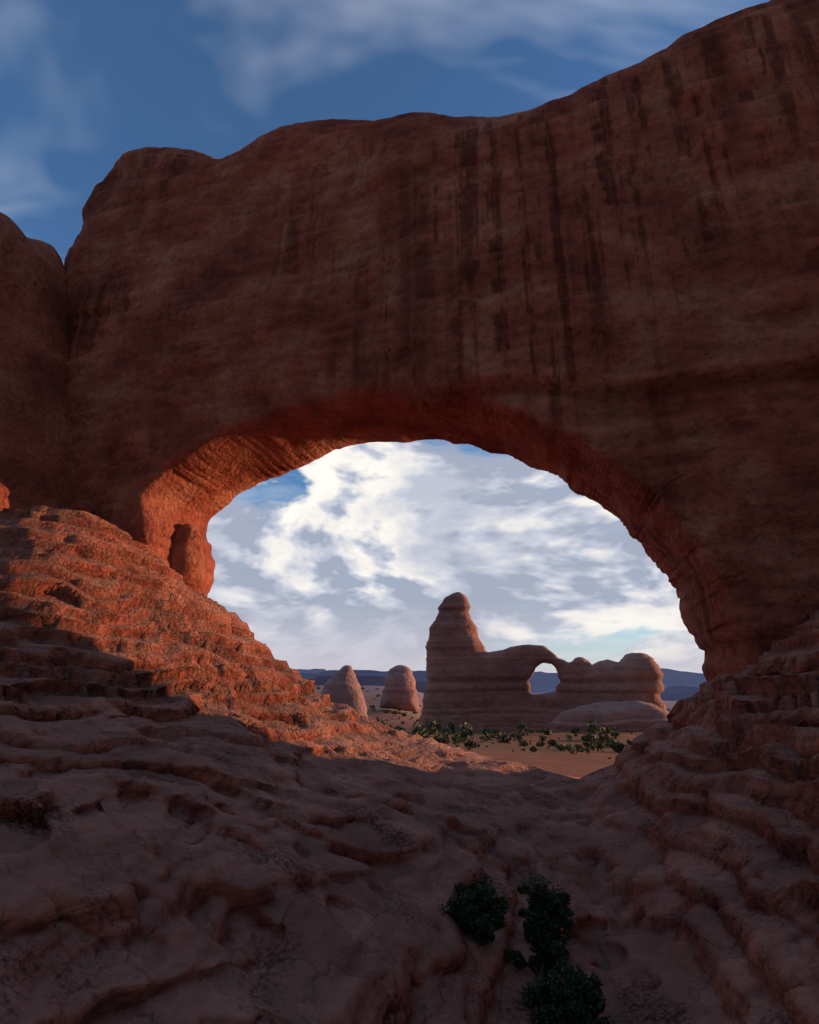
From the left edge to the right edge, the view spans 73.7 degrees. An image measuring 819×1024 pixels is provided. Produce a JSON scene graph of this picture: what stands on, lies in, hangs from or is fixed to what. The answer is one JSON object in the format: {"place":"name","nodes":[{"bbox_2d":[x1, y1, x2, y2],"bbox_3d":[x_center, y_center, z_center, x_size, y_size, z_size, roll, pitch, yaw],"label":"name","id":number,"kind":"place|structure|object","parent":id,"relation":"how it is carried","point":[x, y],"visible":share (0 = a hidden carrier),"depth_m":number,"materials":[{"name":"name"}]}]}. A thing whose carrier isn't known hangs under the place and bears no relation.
{"place":"outdoors","nodes":[
{"label":"outdoors","id":0,"kind":"place"},
{"bbox_2d":[300,670,427,681],"bbox_3d":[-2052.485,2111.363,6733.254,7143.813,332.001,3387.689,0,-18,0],"label":"mesa","id":1,"kind":"structure","parent":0,"point":[419,676],"depth_m":6766.55,"materials":[{"name":"blue stone"}]},
{"bbox_2d":[307,675,426,692],"bbox_3d":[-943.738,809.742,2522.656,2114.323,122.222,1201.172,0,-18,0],"label":"hills","id":2,"kind":"structure","parent":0,"point":[366,681],"depth_m":2501.64,"materials":[{"name":"blue stone"}]},
{"bbox_2d":[0,0,769,672],"label":"sky","id":3,"kind":"structure","parent":0,"point":[350,555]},
{"bbox_2d":[315,685,677,776],"bbox_3d":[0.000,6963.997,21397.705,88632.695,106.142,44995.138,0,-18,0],"label":"desert ground","id":4,"kind":"structure","parent":0,"point":[564,762],"depth_m":93.16,"materials":[{"name":"orange sand"}]},
{"bbox_2d":[0,212,75,510],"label":"dome rock","id":5,"kind":"object","parent":4,"relation":"on","point":[36,449],"visible":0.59,"depth_m":30.95,"materials":[{"name":"stone"}]},
{"bbox_2d":[320,665,367,716],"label":"rock spire","id":6,"kind":"structure","parent":4,"relation":"on","point":[341,685],"depth_m":303.23,"materials":[{"name":"brown stone"}]},
{"bbox_2d":[380,665,418,711],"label":"rock tower","id":7,"kind":"structure","parent":4,"relation":"on","point":[399,691],"depth_m":397.90,"materials":[{"name":"brown stone"}]},
{"bbox_2d":[0,505,818,1023],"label":"foreground rock","id":8,"kind":"object","parent":4,"relation":"on","point":[212,811],"visible":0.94,"depth_m":10.37,"materials":[{"name":"stone"}]},
{"bbox_2d":[170,523,207,593],"bbox_3d":[-12.979,3.501,31.282,2.826,5.857,3.274,0,-18,0],"label":"boulder","id":9,"kind":"object","parent":8,"relation":"on","point":[189,560],"visible":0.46,"depth_m":30.42,"materials":[{"name":"stone"}]},
{"bbox_2d":[64,0,818,778],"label":"arch rock","id":10,"kind":"object","parent":8,"relation":"on","point":[604,292],"visible":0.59,"depth_m":26.98,"materials":[{"name":"stone"}]},
{"bbox_2d":[441,873,510,945],"bbox_3d":[1.155,6.499,8.896,1.086,1.007,1.055,17,-25,-42],"label":"shrub","id":11,"kind":"object","parent":8,"relation":"on","point":[476,915],"visible":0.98,"depth_m":8.73,"materials":[{"name":"green plant"}]},
{"bbox_2d":[504,874,574,984],"bbox_3d":[2.107,6.687,8.658,1.142,1.713,0.805,-17,-25,42],"label":"shrub","id":12,"kind":"object","parent":8,"relation":"on","point":[547,919],"visible":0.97,"depth_m":8.55,"materials":[{"name":"green plant"}]},
{"bbox_2d":[520,959,614,1023],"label":"shrub","id":13,"kind":"object","parent":8,"relation":"on","point":[576,999],"visible":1,"depth_m":7.57,"materials":[{"name":"green plant"}]},
{"bbox_2d":[316,686,669,758],"bbox_3d":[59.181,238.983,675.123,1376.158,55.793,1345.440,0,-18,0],"label":"scrub bushes","id":14,"kind":"object","parent":4,"relation":"on","point":[465,731],"visible":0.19,"depth_m":115.99,"materials":[{"name":"green plant"}]},
{"bbox_2d":[417,592,668,732],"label":"distant rock arch","id":15,"kind":"structure","parent":4,"relation":"on","point":[474,684],"depth_m":232.69,"materials":[{"name":"brown stone"}]},
{"bbox_2d":[547,701,667,731],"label":"rock dome","id":16,"kind":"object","parent":4,"relation":"on","point":[633,716],"visible":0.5,"depth_m":203.83,"materials":[{"name":"brown stone"}]},
{"bbox_2d":[298,668,706,686],"bbox_3d":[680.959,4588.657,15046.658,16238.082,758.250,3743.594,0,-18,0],"label":"hills","id":17,"kind":"structure","parent":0,"point":[671,677],"depth_m":14129.80,"materials":[{"name":"blue stone"}]},
{"bbox_2d":[530,685,699,693],"bbox_3d":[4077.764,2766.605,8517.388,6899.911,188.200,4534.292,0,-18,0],"label":"hills","id":18,"kind":"structure","parent":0,"point":[539,689],"depth_m":8419.78,"materials":[{"name":"blue stone"}]},
{"bbox_2d":[537,685,699,699],"bbox_3d":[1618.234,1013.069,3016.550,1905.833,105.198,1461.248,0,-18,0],"label":"hills","id":19,"kind":"structure","parent":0,"point":[678,692],"depth_m":2784.22,"materials":[{"name":"blue stone"}]}
]}

